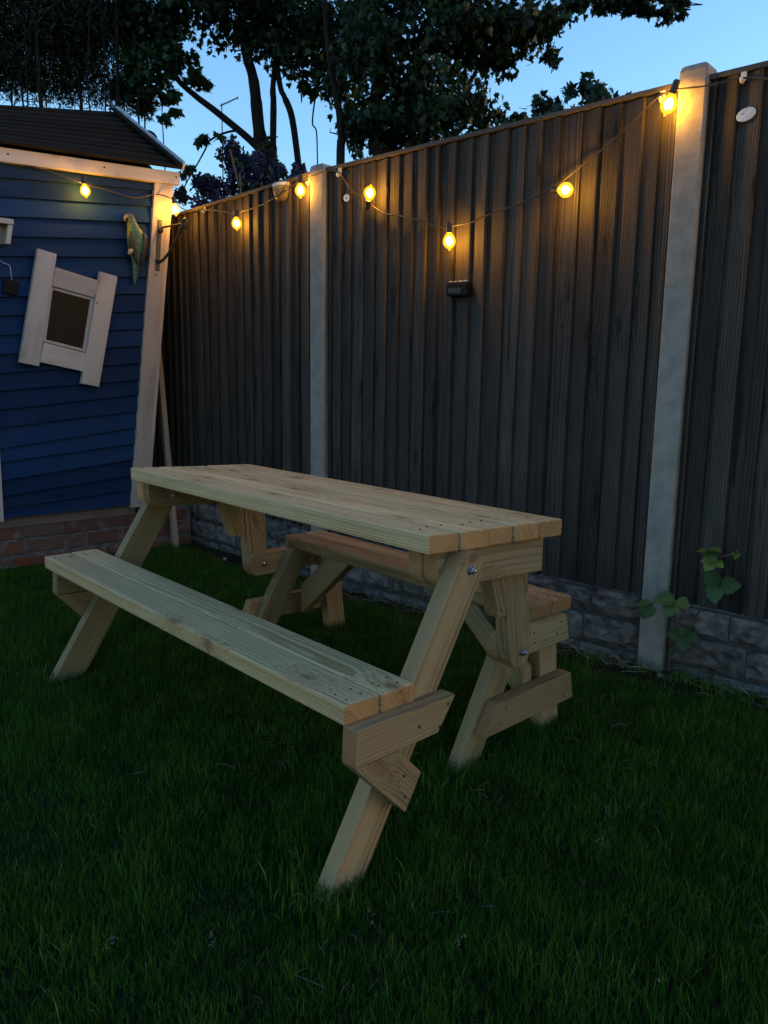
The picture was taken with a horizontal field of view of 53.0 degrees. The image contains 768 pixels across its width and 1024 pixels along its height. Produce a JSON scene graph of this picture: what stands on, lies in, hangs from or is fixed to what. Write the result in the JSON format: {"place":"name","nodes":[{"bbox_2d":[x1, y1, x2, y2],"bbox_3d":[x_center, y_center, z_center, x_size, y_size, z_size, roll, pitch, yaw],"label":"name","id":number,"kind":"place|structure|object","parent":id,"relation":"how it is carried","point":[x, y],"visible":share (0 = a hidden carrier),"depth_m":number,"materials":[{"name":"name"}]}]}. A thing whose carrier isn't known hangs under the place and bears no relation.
{"place":"outdoors","nodes":[
{"label":"outdoors","id":0,"kind":"place"},
{"bbox_2d":[0,538,767,1023],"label":"lawn","id":1,"kind":"structure","parent":0,"point":[234,561],"depth_m":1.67,"materials":[{"name":"plant"}]},
{"bbox_2d":[158,351,178,548],"bbox_3d":[-1.387,-0.478,4.888,0.032,1.517,0.284,-6,12,-36],"label":"leaning stake","id":2,"kind":"object","parent":1,"relation":"on","point":[166,449],"visible":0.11,"depth_m":4.87,"materials":[{"name":"brown wood"}]},
{"bbox_2d":[45,464,571,901],"bbox_3d":[-0.258,0.302,2.550,1.244,0.810,1.772,-8,13,-42],"label":"picnic table","id":3,"kind":"object","parent":1,"relation":"on","point":[472,565],"visible":0.98,"depth_m":2.12,"materials":[{"name":"brown wood"}]},
{"bbox_2d":[65,695,685,982],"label":"grass seed heads","id":4,"kind":"object","parent":1,"relation":"on","point":[211,934],"depth_m":1.46,"materials":[{"name":"plant"}]},
{"bbox_2d":[4,553,763,990],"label":"lawn straws","id":5,"kind":"object","parent":1,"relation":"on","point":[420,773],"visible":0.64,"depth_m":2.10,"materials":[{"name":"plant"}]},
{"bbox_2d":[341,584,766,706],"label":"dry stems","id":6,"kind":"object","parent":1,"relation":"on","point":[606,663],"visible":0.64,"depth_m":2.99,"materials":[{"name":"brown plant"}]},
{"bbox_2d":[636,546,741,676],"bbox_3d":[1.092,0.381,2.781,0.353,0.556,0.110,6,11,29],"label":"bramble plant","id":7,"kind":"object","parent":1,"relation":"on","point":[671,606],"visible":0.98,"depth_m":2.75,"materials":[{"name":"green plant"}]},
{"bbox_2d":[0,0,767,214],"label":"sky","id":8,"kind":"structure","parent":0,"point":[632,54],"materials":[{"name":"blue"}]},
{"label":"ground","id":9,"kind":"structure","parent":0,"visible":0},
{"bbox_2d":[0,0,165,170],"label":"conifer hedge tree","id":10,"kind":"object","parent":9,"relation":"on","point":[63,38],"visible":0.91,"depth_m":7.86,"materials":[{"name":"green plant"}]},
{"bbox_2d":[0,506,190,569],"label":"brick plinth","id":11,"kind":"structure","parent":9,"relation":"on","point":[21,546],"depth_m":4.56,"materials":[{"name":"red brick"}]},
{"bbox_2d":[0,105,185,528],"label":"playhouse","id":12,"kind":"object","parent":11,"relation":"on","point":[81,320],"visible":0.95,"depth_m":4.41,"materials":[{"name":"blue paint"}]},
{"bbox_2d":[0,218,13,244],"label":"white box","id":13,"kind":"object","parent":12,"relation":"attached to","point":[5,233],"visible":1,"depth_m":4.04,"materials":[{"name":"paint"}]},
{"bbox_2d":[1,261,19,294],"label":"hanging solar panel","id":14,"kind":"object","parent":12,"relation":"attached to","point":[11,287],"visible":1,"depth_m":4.10,"materials":[{"name":"black plastic"}]},
{"bbox_2d":[18,249,116,386],"bbox_3d":[-1.773,-1.077,4.329,0.454,0.664,0.035,8,2,-43],"label":"window","id":15,"kind":"structure","parent":12,"relation":"in","point":[76,315],"depth_m":4.32,"materials":[{"name":"white paint"}]},
{"bbox_2d":[124,213,147,284],"bbox_3d":[-1.461,-1.541,4.523,0.133,0.402,0.090,-8,13,-42],"label":"parrot ornament","id":16,"kind":"object","parent":12,"relation":"on","point":[137,241],"visible":1,"depth_m":4.50,"materials":[{"name":"ceramic"}]},
{"bbox_2d":[155,217,187,270],"bbox_3d":[-1.248,-1.584,4.516,0.058,0.300,0.325,-8,13,-42],"label":"hanging bracket","id":17,"kind":"object","parent":12,"relation":"attached to","point":[160,230],"visible":1,"depth_m":4.60,"materials":[{"name":"metal"}]},
{"bbox_2d":[19,76,767,245],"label":"string lights","id":18,"kind":"object","parent":12,"relation":"attached to","point":[668,105],"visible":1,"depth_m":3.25},
{"bbox_2d":[220,96,237,184],"bbox_3d":[-5.699,-9.492,28.816,0.683,11.300,0.191,1,10,4],"label":"television aerial","id":19,"kind":"object","parent":9,"relation":"on","point":[222,129],"visible":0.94,"depth_m":28.01,"materials":[{"name":"metal"}]},
{"bbox_2d":[229,149,241,192],"bbox_3d":[-0.934,-1.011,5.106,0.139,2.622,0.014,0,10,-3],"label":"dead cane","id":20,"kind":"object","parent":9,"relation":"on","point":[239,183],"visible":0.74,"depth_m":4.91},
{"bbox_2d":[173,134,307,207],"bbox_3d":[-1.026,-1.192,5.584,0.798,2.881,0.703,-8,13,-42],"label":"flowering shrub","id":21,"kind":"object","parent":9,"relation":"on","point":[208,186],"visible":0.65,"depth_m":5.32,"materials":[{"name":"purple plant"}]},
{"bbox_2d":[109,0,387,186],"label":"sycamore tree","id":22,"kind":"object","parent":9,"relation":"on","point":[276,33],"visible":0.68,"depth_m":7.86,"materials":[{"name":"green plant"}]},
{"bbox_2d":[188,504,310,578],"bbox_3d":[-0.842,0.197,4.690,0.060,0.382,1.393,-8,13,-42],"label":"gravel board","id":23,"kind":"object","parent":9,"relation":"on","point":[207,528],"visible":0.41,"depth_m":4.86,"materials":[{"name":"stone"}]},
{"bbox_2d":[152,172,310,529],"bbox_3d":[-1.357,-1.003,5.098,0.075,1.825,3.014,-8,13,-42],"label":"wooden fence","id":24,"kind":"object","parent":23,"relation":"on","point":[235,346],"visible":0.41,"depth_m":4.47,"materials":[{"name":"brown wood"}]},
{"bbox_2d":[272,182,289,188],"bbox_3d":[-0.550,-1.669,4.021,0.047,0.089,0.132,-8,13,-42],"label":"wall lamp","id":25,"kind":"object","parent":24,"relation":"attached to","point":[276,185],"visible":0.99,"depth_m":4.00,"materials":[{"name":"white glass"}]},
{"bbox_2d":[310,163,335,573],"bbox_3d":[-0.317,-0.578,4.013,0.095,2.312,0.100,9,13,41],"label":"fence post","id":26,"kind":"object","parent":9,"relation":"on","point":[319,320],"visible":0.5,"depth_m":3.90,"materials":[{"name":"concrete"}]},
{"bbox_2d":[341,537,641,663],"bbox_3d":[0.348,0.407,3.555,1.728,0.382,0.057,9,13,41],"label":"gravel board","id":27,"kind":"object","parent":9,"relation":"on","point":[601,617],"visible":0.4,"depth_m":3.12,"materials":[{"name":"stone"}]},
{"bbox_2d":[325,84,678,595],"bbox_3d":[0.370,-0.686,3.382,1.749,1.825,0.070,9,13,41],"label":"wooden fence","id":28,"kind":"object","parent":27,"relation":"on","point":[523,377],"visible":0.79,"depth_m":3.18,"materials":[{"name":"brown wood"}]},
{"bbox_2d":[344,194,349,201],"bbox_3d":[-0.181,-1.511,3.703,0.037,0.037,0.008,9,13,41],"label":"round button","id":29,"kind":"object","parent":28,"relation":"attached to","point":[346,197],"visible":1,"depth_m":3.70,"materials":[{"name":"white plastic"}]},
{"bbox_2d":[446,280,471,296],"bbox_3d":[0.323,-0.963,3.321,0.109,0.065,0.040,9,13,41],"label":"solar box","id":30,"kind":"object","parent":28,"relation":"attached to","point":[460,288],"visible":1,"depth_m":3.30,"materials":[{"name":"black plastic"}]},
{"bbox_2d":[659,90,665,102],"bbox_3d":[0.964,-1.450,2.677,0.028,0.052,0.018,-8,13,-42],"label":"cable clip","id":31,"kind":"object","parent":28,"relation":"attached to","point":[661,99],"visible":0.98,"depth_m":2.68,"materials":[{"name":"plastic"}]},
{"bbox_2d":[321,0,702,164],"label":"maple tree","id":32,"kind":"object","parent":9,"relation":"on","point":[413,108],"visible":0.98,"depth_m":6.43,"materials":[{"name":"green plant"}]},
{"bbox_2d":[492,70,631,125],"bbox_3d":[1.288,-1.583,6.120,1.156,3.533,1.103,-8,13,-42],"label":"leafy shrub","id":33,"kind":"object","parent":9,"relation":"on","point":[597,91],"visible":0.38,"depth_m":5.78,"materials":[{"name":"green plant"}]},
{"bbox_2d":[637,62,716,671],"bbox_3d":[1.058,-0.365,2.817,0.096,2.332,0.100,9,13,41],"label":"fence post","id":34,"kind":"object","parent":9,"relation":"on","point":[689,159],"visible":0.73,"depth_m":2.74,"materials":[{"name":"concrete"}]},
{"bbox_2d":[665,604,767,697],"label":"gravel board","id":35,"kind":"object","parent":9,"relation":"on","point":[728,646],"visible":0.68,"depth_m":2.77,"materials":[{"name":"stone"}]},
{"bbox_2d":[670,60,767,619],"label":"wooden fence","id":36,"kind":"object","parent":35,"relation":"on","point":[722,502],"visible":0.89,"depth_m":2.65,"materials":[{"name":"brown wood"}]},
{"bbox_2d":[740,71,746,83],"bbox_3d":[1.165,-1.419,2.503,0.028,0.052,0.018,-8,13,-42],"label":"cable clip","id":37,"kind":"object","parent":36,"relation":"attached to","point":[743,74],"visible":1,"depth_m":2.50,"materials":[{"name":"plastic"}]},
{"bbox_2d":[736,107,755,121],"bbox_3d":[1.184,-1.300,2.517,0.061,0.043,0.007,9,13,41],"label":"oval plaque","id":38,"kind":"object","parent":36,"relation":"attached to","point":[746,114],"visible":1,"depth_m":2.51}
]}

